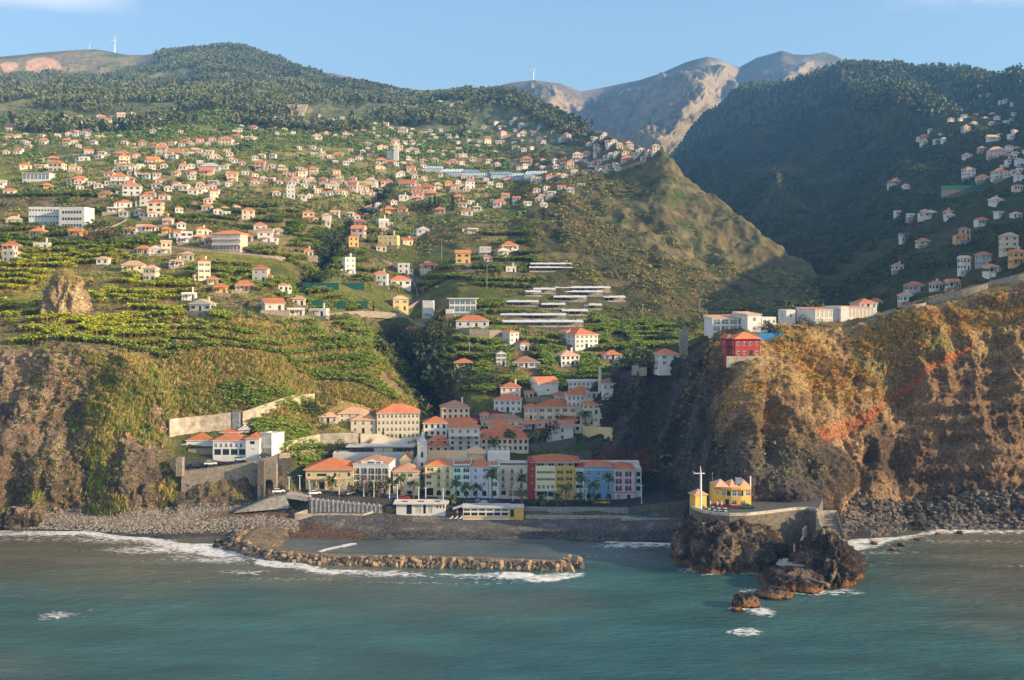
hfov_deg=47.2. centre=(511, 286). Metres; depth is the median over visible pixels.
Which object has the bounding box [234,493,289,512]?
slipway
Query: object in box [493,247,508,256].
house
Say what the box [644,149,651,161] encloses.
house
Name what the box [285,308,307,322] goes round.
house
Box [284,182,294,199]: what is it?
house
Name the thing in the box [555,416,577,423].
house
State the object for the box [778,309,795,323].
house
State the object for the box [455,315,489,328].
house
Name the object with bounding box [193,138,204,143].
house
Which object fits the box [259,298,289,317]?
house
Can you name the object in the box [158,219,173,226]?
house
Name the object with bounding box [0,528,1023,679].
sea
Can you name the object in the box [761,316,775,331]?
house
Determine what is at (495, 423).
house
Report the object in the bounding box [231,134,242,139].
house
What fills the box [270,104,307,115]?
terraced glasshouse
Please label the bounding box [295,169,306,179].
house
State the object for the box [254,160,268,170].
house
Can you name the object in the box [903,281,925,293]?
house
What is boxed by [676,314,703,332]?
tree
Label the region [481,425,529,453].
manor house
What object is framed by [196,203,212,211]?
house
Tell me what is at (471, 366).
palm tree
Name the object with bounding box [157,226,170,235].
house
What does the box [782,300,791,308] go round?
palm tree
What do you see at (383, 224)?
house
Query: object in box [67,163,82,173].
house
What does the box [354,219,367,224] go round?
house
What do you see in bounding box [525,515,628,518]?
beach step
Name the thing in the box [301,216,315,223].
house
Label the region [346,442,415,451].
museum hall
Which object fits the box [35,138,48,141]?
house
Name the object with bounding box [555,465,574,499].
row building
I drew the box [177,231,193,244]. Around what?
house
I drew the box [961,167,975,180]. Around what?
house
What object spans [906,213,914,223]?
house
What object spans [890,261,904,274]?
house
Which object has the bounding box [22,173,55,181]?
glass villa
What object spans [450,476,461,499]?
palm tree
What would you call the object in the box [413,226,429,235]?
house
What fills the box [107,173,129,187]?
house
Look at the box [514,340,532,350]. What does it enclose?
house
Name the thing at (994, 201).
house
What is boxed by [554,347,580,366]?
house
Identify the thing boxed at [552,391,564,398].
house
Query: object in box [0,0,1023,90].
sky
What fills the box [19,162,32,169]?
house
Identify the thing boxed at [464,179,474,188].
house
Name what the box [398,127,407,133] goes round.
house
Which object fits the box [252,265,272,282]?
house
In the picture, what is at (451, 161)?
house
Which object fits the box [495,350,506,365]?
house
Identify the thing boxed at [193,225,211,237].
house
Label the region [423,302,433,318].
white tower block
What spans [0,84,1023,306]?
distant houses
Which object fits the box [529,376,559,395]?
house
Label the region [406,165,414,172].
house
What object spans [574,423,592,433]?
house
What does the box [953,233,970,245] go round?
house
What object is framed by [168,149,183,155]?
house
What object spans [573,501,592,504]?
hedge
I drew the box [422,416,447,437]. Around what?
house
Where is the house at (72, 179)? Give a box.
[66,176,87,183]
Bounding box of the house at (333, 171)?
[330,169,340,177]
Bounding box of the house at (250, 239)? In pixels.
[246,233,256,244]
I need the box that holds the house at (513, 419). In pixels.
[480,411,523,427]
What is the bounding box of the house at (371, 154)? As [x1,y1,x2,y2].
[367,152,377,156]
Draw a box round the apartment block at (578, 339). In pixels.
[559,327,598,350]
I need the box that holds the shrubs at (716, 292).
[0,128,821,513]
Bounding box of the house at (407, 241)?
[400,236,413,245]
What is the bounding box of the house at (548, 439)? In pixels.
[533,429,551,441]
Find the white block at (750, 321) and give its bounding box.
[732,311,762,331]
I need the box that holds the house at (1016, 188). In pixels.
[1011,184,1023,192]
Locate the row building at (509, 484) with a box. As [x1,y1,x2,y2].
[499,460,527,498]
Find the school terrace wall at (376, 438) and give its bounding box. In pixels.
[361,434,419,446]
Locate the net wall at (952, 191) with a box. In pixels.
[941,185,983,197]
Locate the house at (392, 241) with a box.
[378,230,399,249]
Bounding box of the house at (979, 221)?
[974,217,989,226]
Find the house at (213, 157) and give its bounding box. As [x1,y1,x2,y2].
[207,154,218,160]
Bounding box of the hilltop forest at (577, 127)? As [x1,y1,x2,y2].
[450,85,593,146]
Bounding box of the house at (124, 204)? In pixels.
[114,200,132,207]
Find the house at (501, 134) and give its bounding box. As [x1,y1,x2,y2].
[498,130,506,139]
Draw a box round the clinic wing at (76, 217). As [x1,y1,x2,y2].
[59,207,93,227]
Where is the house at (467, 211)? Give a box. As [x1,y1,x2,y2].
[460,207,473,215]
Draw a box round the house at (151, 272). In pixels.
[139,265,160,280]
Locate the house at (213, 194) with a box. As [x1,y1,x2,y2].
[207,189,218,200]
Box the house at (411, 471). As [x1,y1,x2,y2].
[392,462,421,495]
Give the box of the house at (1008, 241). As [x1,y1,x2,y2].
[998,232,1020,256]
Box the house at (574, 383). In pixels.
[565,379,597,390]
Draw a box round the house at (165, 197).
[156,193,170,202]
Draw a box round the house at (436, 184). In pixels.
[431,182,442,189]
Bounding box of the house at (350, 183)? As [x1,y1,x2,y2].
[347,181,358,186]
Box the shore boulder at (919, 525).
[912,520,926,530]
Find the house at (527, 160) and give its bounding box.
[516,156,532,165]
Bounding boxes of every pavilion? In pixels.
[393,499,448,515]
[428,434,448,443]
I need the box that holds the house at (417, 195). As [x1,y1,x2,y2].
[408,191,423,201]
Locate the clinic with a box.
[29,207,58,225]
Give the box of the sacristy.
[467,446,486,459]
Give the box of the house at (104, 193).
[97,190,112,197]
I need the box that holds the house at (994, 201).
[987,195,1004,206]
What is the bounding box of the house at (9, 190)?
[0,188,16,193]
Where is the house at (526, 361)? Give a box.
[511,356,540,368]
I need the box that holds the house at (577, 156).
[572,152,582,161]
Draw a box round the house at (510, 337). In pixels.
[500,329,519,345]
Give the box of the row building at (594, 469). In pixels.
[582,460,612,498]
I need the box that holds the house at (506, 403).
[493,395,522,412]
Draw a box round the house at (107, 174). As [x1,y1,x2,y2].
[101,169,115,178]
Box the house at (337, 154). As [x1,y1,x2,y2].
[333,153,343,156]
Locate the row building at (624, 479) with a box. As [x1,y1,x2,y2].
[612,462,634,498]
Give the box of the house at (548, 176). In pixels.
[544,173,553,180]
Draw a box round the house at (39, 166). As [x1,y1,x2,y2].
[33,164,47,168]
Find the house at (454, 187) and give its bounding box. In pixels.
[448,183,461,192]
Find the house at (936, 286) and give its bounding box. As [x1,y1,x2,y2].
[928,279,943,291]
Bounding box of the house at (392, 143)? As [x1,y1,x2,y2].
[389,140,399,147]
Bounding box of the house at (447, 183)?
[444,180,452,188]
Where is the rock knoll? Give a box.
[37,270,92,319]
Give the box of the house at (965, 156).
[962,153,972,160]
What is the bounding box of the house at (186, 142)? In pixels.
[180,139,191,145]
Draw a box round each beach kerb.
[294,509,307,517]
[295,511,372,519]
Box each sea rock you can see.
[684,557,690,565]
[731,606,742,611]
[732,593,760,607]
[755,585,794,600]
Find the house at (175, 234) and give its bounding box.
[169,228,185,238]
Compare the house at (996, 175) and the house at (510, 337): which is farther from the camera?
the house at (996, 175)
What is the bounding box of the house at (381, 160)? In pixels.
[373,158,386,163]
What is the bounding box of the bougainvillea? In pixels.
[491,410,501,413]
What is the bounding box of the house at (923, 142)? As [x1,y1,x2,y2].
[919,139,927,146]
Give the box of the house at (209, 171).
[197,167,214,175]
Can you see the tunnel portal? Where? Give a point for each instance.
(271, 472)
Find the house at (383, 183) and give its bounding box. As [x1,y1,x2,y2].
[379,179,392,187]
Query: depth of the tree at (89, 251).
591.57 m
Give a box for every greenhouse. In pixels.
[425,166,442,172]
[440,169,463,176]
[458,169,480,175]
[473,173,490,178]
[489,171,513,178]
[500,313,565,319]
[502,320,585,331]
[506,300,539,308]
[508,173,523,180]
[524,171,546,178]
[525,290,543,297]
[527,266,572,272]
[529,263,571,270]
[532,287,557,294]
[541,303,565,310]
[553,295,588,309]
[555,286,612,299]
[561,309,590,317]
[566,290,603,300]
[589,303,603,310]
[603,295,627,306]
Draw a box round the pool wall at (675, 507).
[628,500,689,512]
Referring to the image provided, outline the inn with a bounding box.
[211,230,248,252]
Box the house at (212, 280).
[200,276,218,288]
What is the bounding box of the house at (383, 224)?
[378,221,393,227]
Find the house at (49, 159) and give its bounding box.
[43,156,58,162]
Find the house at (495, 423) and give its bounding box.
[487,419,509,429]
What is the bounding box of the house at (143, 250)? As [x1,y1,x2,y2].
[133,245,150,255]
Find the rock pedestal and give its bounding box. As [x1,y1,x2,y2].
[670,514,788,573]
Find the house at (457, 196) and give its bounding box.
[450,194,464,199]
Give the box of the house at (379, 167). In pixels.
[373,163,385,171]
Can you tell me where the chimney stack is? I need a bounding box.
[598,367,601,391]
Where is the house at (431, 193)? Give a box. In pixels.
[426,189,439,198]
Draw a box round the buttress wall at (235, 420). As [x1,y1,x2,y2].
[232,411,239,430]
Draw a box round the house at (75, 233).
[64,228,86,239]
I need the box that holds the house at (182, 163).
[177,161,190,168]
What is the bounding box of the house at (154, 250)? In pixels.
[149,245,162,255]
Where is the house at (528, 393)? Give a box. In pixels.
[524,390,533,396]
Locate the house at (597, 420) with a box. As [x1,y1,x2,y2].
[592,413,601,425]
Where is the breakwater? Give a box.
[227,525,560,566]
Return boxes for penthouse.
[530,454,580,465]
[558,329,570,332]
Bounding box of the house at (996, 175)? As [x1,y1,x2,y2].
[990,168,1007,183]
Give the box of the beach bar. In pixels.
[453,500,509,519]
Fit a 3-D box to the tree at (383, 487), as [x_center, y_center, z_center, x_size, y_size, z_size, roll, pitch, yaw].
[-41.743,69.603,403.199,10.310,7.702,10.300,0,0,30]
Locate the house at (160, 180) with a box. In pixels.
[155,177,167,182]
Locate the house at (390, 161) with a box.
[386,159,395,165]
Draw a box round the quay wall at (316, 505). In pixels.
[309,498,381,512]
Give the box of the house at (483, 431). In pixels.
[479,428,489,435]
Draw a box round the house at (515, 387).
[499,379,521,396]
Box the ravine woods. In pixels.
[295,187,450,416]
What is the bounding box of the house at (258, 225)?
[248,222,267,234]
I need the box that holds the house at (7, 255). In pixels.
[2,246,20,261]
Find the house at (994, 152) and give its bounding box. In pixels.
[986,147,1010,161]
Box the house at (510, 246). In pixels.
[499,241,518,253]
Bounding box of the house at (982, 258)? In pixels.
[974,251,992,268]
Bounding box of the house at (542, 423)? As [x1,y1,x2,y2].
[536,419,548,428]
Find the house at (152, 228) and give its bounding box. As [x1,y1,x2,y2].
[140,224,158,232]
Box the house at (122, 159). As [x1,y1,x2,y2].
[113,154,132,165]
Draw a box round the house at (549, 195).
[543,191,556,200]
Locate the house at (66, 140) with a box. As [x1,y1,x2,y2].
[59,137,71,142]
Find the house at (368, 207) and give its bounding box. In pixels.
[364,204,373,211]
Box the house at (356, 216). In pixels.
[353,212,360,220]
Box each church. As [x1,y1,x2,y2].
[387,141,398,160]
[412,430,466,490]
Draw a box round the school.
[376,403,420,437]
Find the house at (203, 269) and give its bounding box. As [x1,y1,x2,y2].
[192,256,211,280]
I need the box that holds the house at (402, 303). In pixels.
[391,295,408,314]
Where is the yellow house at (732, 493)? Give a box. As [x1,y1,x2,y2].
[710,472,751,506]
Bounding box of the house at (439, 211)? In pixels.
[432,207,445,214]
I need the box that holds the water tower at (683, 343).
[679,326,687,358]
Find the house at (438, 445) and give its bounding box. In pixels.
[427,440,449,449]
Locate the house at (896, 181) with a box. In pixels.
[887,177,900,184]
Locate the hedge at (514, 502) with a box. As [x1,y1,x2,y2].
[499,500,532,504]
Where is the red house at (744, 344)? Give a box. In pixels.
[729,332,761,355]
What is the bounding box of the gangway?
[806,577,828,585]
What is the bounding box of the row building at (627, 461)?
[581,460,638,463]
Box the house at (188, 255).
[177,251,194,260]
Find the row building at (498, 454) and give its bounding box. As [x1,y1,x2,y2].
[487,448,509,460]
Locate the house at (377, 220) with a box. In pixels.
[376,215,388,225]
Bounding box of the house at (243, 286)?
[230,280,259,292]
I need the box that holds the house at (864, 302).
[850,298,877,313]
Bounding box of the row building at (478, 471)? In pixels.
[471,459,488,497]
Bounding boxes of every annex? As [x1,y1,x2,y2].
[432,458,464,460]
[466,454,484,460]
[509,504,523,519]
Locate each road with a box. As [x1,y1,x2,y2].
[38,142,210,159]
[92,218,126,231]
[119,245,285,260]
[291,175,463,186]
[329,311,455,329]
[372,254,422,308]
[567,161,641,175]
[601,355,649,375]
[852,274,1023,323]
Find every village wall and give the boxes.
[451,329,501,338]
[469,413,479,417]
[525,397,554,401]
[529,437,575,451]
[565,451,591,460]
[582,426,612,440]
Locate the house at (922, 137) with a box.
[916,134,928,142]
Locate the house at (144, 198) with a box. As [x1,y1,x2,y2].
[135,193,152,206]
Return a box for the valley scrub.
[675,66,1023,306]
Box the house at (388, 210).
[379,206,395,215]
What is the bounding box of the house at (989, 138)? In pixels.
[985,135,1000,141]
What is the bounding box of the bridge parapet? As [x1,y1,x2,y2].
[286,491,311,501]
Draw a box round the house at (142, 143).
[136,140,146,146]
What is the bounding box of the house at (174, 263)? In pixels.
[168,256,185,268]
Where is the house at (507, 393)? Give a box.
[500,392,515,395]
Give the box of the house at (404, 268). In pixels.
[398,263,412,274]
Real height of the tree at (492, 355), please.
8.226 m
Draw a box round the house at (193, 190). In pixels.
[187,186,198,194]
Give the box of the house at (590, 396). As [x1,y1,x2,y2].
[585,390,599,400]
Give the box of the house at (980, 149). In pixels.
[976,146,985,154]
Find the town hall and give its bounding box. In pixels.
[303,458,355,491]
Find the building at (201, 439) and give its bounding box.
[185,432,213,445]
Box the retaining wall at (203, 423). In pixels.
[169,412,231,436]
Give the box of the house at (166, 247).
[156,240,174,255]
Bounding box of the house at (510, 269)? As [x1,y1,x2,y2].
[501,263,519,273]
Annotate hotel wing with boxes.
[703,315,740,337]
[796,307,838,323]
[848,306,874,319]
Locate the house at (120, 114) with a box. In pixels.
[117,112,125,117]
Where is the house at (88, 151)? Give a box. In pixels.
[83,149,93,153]
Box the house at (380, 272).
[373,269,386,279]
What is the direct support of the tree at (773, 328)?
on the cliff terrain at (896, 450)
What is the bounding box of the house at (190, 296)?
[181,287,196,300]
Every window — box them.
[214,449,220,454]
[223,449,228,454]
[231,449,236,454]
[239,449,245,454]
[319,482,323,488]
[374,448,382,451]
[384,448,392,451]
[406,505,411,513]
[414,505,420,513]
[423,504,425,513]
[426,488,432,494]
[427,505,431,513]
[455,306,459,311]
[460,306,464,311]
[510,509,513,516]
[537,492,553,495]
[616,471,621,476]
[713,319,719,323]
[713,326,719,330]
[722,319,728,323]
[730,319,736,323]
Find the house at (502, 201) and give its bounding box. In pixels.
[493,197,509,205]
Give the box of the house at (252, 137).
[245,136,257,139]
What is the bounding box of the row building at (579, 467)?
[574,462,583,499]
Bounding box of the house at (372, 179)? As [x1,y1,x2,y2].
[366,176,376,184]
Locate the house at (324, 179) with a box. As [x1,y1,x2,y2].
[318,177,328,184]
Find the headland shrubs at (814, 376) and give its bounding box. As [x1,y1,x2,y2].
[608,272,1021,484]
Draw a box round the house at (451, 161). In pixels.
[449,159,457,163]
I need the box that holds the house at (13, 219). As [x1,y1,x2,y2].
[0,214,23,226]
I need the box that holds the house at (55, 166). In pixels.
[44,160,67,172]
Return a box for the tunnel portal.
[265,462,277,488]
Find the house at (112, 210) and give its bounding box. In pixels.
[101,203,123,215]
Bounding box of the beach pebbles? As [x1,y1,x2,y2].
[299,512,682,539]
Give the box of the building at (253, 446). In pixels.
[245,432,261,461]
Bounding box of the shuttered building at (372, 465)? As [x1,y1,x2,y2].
[352,454,395,493]
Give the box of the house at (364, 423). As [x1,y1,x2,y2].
[350,414,376,433]
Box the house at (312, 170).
[304,166,320,175]
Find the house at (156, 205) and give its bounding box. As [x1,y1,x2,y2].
[141,198,169,220]
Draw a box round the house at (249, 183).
[247,179,261,186]
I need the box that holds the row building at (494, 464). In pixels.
[489,460,498,498]
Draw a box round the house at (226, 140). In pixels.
[218,136,238,145]
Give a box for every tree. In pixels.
[80,232,100,239]
[82,247,95,253]
[84,216,134,238]
[84,223,120,238]
[170,175,186,182]
[294,443,307,452]
[301,400,324,413]
[307,263,336,281]
[308,399,329,415]
[312,242,331,256]
[313,418,335,429]
[314,227,344,247]
[316,265,341,281]
[317,230,348,251]
[320,443,341,454]
[326,474,337,492]
[333,245,361,255]
[336,226,348,232]
[336,439,359,450]
[347,480,375,492]
[349,473,382,495]
[360,467,393,496]
[370,481,380,495]
[374,480,408,496]
[383,477,395,493]
[392,472,408,494]
[394,325,424,345]
[395,335,420,350]
[396,331,434,374]
[397,341,420,361]
[402,339,426,369]
[406,315,455,341]
[407,480,420,498]
[411,200,426,208]
[411,334,449,389]
[412,318,446,339]
[416,202,433,211]
[420,353,456,402]
[423,319,458,338]
[427,363,469,400]
[433,195,436,207]
[435,380,464,402]
[445,493,457,504]
[450,194,455,209]
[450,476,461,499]
[460,275,478,285]
[460,482,472,499]
[462,378,481,390]
[467,362,475,375]
[471,345,483,352]
[471,483,484,499]
[474,258,488,269]
[474,373,498,386]
[479,348,496,359]
[480,368,509,382]
[484,467,498,499]
[488,436,497,449]
[489,250,506,260]
[503,428,517,437]
[509,363,518,377]
[515,473,528,500]
[516,488,527,503]
[525,420,560,442]
[526,431,534,442]
[527,339,540,350]
[529,432,539,442]
[534,429,547,442]
[534,494,546,505]
[542,205,546,219]
[551,491,563,505]
[559,482,571,504]
[573,492,583,504]
[574,472,587,502]
[580,410,590,425]
[587,478,600,504]
[591,493,602,504]
[602,388,637,411]
[602,472,615,503]
[603,394,623,412]
[613,357,637,369]
[619,348,639,364]
[622,343,650,355]
[631,347,656,366]
[635,345,671,373]
[654,330,673,340]
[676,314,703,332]
[678,320,693,330]
[712,330,721,338]
[761,320,779,332]
[763,321,781,332]
[772,308,779,317]
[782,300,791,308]
[784,300,795,307]
[798,314,824,328]
[802,301,810,306]
[810,300,818,306]
[817,300,824,306]
[890,276,908,290]
[892,226,922,242]
[934,247,962,267]
[982,234,1000,250]
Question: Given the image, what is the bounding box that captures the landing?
[776,559,804,566]
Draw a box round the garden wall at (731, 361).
[726,356,763,366]
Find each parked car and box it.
[191,463,203,467]
[204,461,216,464]
[233,456,245,460]
[259,453,270,456]
[272,488,284,492]
[308,490,320,494]
[340,491,346,495]
[387,494,399,497]
[398,495,409,498]
[487,500,499,502]
[597,499,609,503]
[739,503,754,508]
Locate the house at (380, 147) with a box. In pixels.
[377,144,384,149]
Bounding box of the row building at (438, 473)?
[423,458,452,496]
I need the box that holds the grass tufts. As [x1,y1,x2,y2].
[1,310,423,515]
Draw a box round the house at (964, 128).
[960,124,972,132]
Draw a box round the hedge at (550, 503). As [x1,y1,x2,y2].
[535,501,554,504]
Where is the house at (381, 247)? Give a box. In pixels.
[375,244,386,251]
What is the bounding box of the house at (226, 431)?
[219,429,238,433]
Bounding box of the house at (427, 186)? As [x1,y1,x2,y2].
[420,183,435,190]
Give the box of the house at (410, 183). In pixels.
[397,179,420,187]
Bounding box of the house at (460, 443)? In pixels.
[448,432,480,449]
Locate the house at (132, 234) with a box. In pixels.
[118,226,138,236]
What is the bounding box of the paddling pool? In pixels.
[621,516,669,520]
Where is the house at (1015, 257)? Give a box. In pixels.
[1008,246,1023,269]
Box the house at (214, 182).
[205,180,220,185]
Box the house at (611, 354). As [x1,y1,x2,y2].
[600,350,622,360]
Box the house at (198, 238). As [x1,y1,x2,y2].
[191,232,205,242]
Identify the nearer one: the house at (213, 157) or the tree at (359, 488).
the tree at (359, 488)
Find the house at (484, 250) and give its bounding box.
[478,246,490,259]
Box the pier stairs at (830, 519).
[816,510,847,543]
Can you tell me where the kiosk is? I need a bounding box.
[688,489,708,507]
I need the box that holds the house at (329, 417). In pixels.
[318,412,338,423]
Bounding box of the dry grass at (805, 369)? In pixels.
[657,289,1023,447]
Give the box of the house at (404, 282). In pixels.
[389,276,410,290]
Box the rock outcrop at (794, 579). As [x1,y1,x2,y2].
[760,565,824,594]
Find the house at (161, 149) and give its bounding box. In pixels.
[151,145,169,154]
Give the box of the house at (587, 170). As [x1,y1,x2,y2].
[581,169,593,173]
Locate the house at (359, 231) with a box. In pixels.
[345,225,366,242]
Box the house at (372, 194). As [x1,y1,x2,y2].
[368,190,376,200]
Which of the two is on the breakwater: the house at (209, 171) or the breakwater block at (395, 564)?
the breakwater block at (395, 564)
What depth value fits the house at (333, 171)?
936.70 m
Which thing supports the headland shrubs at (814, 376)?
on the cliff terrain at (896, 450)
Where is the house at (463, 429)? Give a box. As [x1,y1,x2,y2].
[447,421,480,436]
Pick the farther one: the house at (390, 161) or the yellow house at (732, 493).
the house at (390, 161)
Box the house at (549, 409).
[536,399,577,419]
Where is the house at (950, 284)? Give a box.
[943,279,960,290]
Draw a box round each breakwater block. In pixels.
[296,555,302,562]
[343,558,349,563]
[392,562,398,566]
[398,554,405,559]
[416,562,421,567]
[426,555,431,562]
[438,562,446,568]
[448,561,454,565]
[458,559,462,565]
[467,556,473,562]
[480,562,485,568]
[497,560,504,568]
[517,558,522,564]
[559,560,565,565]
[567,565,574,571]
[574,555,582,561]
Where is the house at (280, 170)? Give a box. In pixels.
[275,168,287,174]
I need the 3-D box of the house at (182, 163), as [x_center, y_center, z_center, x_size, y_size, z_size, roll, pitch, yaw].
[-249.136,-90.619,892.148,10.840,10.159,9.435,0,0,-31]
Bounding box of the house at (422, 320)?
[415,300,433,326]
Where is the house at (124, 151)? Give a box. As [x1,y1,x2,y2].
[114,150,130,153]
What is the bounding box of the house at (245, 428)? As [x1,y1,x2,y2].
[238,424,250,432]
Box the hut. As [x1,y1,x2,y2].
[453,358,472,368]
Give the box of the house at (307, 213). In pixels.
[302,210,318,224]
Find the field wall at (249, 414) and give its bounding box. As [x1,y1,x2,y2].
[242,394,314,424]
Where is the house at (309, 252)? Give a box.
[302,246,317,262]
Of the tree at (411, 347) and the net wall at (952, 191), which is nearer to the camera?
the tree at (411, 347)
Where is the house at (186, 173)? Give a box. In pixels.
[182,169,196,176]
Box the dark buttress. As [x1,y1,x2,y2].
[258,460,265,500]
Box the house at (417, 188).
[411,186,425,199]
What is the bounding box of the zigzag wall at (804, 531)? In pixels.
[800,526,806,546]
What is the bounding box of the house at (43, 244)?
[33,238,51,251]
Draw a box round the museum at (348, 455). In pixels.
[333,450,413,466]
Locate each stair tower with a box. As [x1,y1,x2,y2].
[527,456,534,498]
[825,306,847,321]
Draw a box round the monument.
[693,466,704,508]
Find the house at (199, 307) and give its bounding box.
[184,297,216,315]
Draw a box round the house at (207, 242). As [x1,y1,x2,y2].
[199,237,211,247]
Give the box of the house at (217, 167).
[200,163,221,171]
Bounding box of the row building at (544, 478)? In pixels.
[534,463,556,499]
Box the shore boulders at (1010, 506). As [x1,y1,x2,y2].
[842,489,1023,539]
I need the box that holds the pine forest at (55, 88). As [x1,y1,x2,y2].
[0,41,477,139]
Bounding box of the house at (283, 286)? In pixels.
[277,282,291,294]
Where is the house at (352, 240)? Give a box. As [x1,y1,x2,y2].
[347,234,358,246]
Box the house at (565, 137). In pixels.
[558,132,571,142]
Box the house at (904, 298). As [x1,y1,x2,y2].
[896,290,913,306]
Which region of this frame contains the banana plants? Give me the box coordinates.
[0,189,796,467]
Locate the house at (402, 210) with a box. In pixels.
[392,206,408,215]
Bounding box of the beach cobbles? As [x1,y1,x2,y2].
[0,500,299,533]
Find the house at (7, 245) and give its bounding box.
[0,241,22,250]
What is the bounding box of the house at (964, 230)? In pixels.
[957,227,969,233]
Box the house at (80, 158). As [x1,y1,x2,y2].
[75,156,89,162]
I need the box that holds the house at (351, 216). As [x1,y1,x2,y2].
[346,212,354,220]
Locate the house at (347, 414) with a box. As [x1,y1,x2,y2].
[337,407,370,421]
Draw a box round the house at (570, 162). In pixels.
[564,159,576,168]
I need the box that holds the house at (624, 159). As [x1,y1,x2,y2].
[620,156,632,163]
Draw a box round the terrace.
[690,493,822,553]
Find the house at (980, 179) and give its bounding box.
[974,174,989,184]
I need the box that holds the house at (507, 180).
[502,178,515,182]
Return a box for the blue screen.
[758,333,783,340]
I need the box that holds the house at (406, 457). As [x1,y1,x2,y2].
[399,451,413,464]
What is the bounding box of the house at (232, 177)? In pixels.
[223,172,238,183]
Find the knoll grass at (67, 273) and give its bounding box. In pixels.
[44,268,85,289]
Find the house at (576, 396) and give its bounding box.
[564,387,587,416]
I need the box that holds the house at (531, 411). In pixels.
[523,403,538,420]
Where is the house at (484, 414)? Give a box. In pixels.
[479,411,488,422]
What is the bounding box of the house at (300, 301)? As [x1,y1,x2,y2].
[287,296,307,311]
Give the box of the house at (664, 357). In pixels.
[651,348,680,374]
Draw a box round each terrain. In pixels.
[0,49,868,541]
[576,272,1023,534]
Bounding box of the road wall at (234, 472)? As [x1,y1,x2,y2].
[181,455,277,491]
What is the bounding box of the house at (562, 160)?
[558,157,567,163]
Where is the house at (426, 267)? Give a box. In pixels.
[419,261,437,275]
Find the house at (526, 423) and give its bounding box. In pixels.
[521,419,537,429]
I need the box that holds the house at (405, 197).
[398,192,411,201]
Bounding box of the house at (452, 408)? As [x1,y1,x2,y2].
[439,397,470,418]
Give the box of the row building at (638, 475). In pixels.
[631,462,641,496]
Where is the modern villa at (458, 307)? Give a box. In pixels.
[446,298,485,319]
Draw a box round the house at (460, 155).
[454,152,465,157]
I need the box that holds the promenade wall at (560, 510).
[388,507,627,513]
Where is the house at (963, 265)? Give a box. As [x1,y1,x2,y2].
[957,255,971,276]
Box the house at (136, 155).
[128,153,140,158]
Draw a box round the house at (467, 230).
[462,228,477,233]
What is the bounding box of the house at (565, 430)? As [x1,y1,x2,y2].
[550,420,573,440]
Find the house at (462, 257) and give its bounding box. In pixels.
[454,250,471,269]
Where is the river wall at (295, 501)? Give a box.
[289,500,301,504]
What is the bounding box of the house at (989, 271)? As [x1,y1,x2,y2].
[981,264,1001,278]
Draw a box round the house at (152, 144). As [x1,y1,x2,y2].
[148,142,158,148]
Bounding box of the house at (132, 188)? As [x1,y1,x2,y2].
[116,182,142,196]
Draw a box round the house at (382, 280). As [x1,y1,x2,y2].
[376,274,389,289]
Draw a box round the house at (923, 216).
[917,210,935,221]
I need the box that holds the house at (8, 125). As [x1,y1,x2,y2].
[1,123,14,128]
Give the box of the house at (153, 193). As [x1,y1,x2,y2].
[143,189,155,198]
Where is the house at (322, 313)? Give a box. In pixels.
[308,303,328,319]
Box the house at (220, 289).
[209,283,229,296]
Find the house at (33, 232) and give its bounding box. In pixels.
[29,226,48,236]
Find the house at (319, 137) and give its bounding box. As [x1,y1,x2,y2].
[311,134,322,139]
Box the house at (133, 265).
[121,260,145,273]
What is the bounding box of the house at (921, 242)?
[915,238,930,247]
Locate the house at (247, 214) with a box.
[238,207,255,221]
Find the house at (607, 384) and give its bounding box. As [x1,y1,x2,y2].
[597,378,615,399]
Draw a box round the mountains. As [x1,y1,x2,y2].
[328,51,842,155]
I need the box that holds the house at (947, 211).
[942,208,952,217]
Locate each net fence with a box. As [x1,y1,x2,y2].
[298,283,312,289]
[306,301,323,307]
[314,283,338,289]
[324,301,345,308]
[340,283,363,289]
[349,301,367,308]
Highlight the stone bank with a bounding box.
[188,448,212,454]
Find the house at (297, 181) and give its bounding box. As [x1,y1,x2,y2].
[289,177,299,185]
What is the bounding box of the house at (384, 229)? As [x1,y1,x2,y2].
[378,227,388,234]
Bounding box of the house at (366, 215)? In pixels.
[361,213,370,219]
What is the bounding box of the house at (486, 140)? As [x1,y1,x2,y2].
[482,138,491,143]
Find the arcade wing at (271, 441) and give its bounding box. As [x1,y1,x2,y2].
[259,431,283,456]
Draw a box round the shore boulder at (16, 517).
[0,505,43,529]
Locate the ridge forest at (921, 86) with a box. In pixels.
[669,58,1023,159]
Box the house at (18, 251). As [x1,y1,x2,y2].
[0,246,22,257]
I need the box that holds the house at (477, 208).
[470,203,482,212]
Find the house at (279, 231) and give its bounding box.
[273,228,283,235]
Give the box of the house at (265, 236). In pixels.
[257,228,278,244]
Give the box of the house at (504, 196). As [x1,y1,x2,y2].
[500,193,509,199]
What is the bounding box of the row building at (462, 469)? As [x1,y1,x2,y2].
[453,459,471,497]
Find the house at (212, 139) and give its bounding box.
[207,137,216,142]
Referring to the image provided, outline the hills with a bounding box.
[675,68,1023,312]
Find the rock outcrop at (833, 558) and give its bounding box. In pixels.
[787,525,867,588]
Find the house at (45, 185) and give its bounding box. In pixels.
[42,183,54,188]
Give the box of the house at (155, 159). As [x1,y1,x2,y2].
[145,156,164,162]
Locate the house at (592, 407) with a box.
[581,401,602,423]
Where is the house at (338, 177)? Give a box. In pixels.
[330,174,343,179]
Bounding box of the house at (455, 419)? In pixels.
[444,417,477,429]
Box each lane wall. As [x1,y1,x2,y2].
[278,449,340,458]
[279,433,357,452]
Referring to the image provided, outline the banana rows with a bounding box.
[0,107,526,235]
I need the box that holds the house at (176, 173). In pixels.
[171,169,180,176]
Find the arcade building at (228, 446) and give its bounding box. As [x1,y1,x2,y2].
[212,433,247,460]
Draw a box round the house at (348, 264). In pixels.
[339,253,354,277]

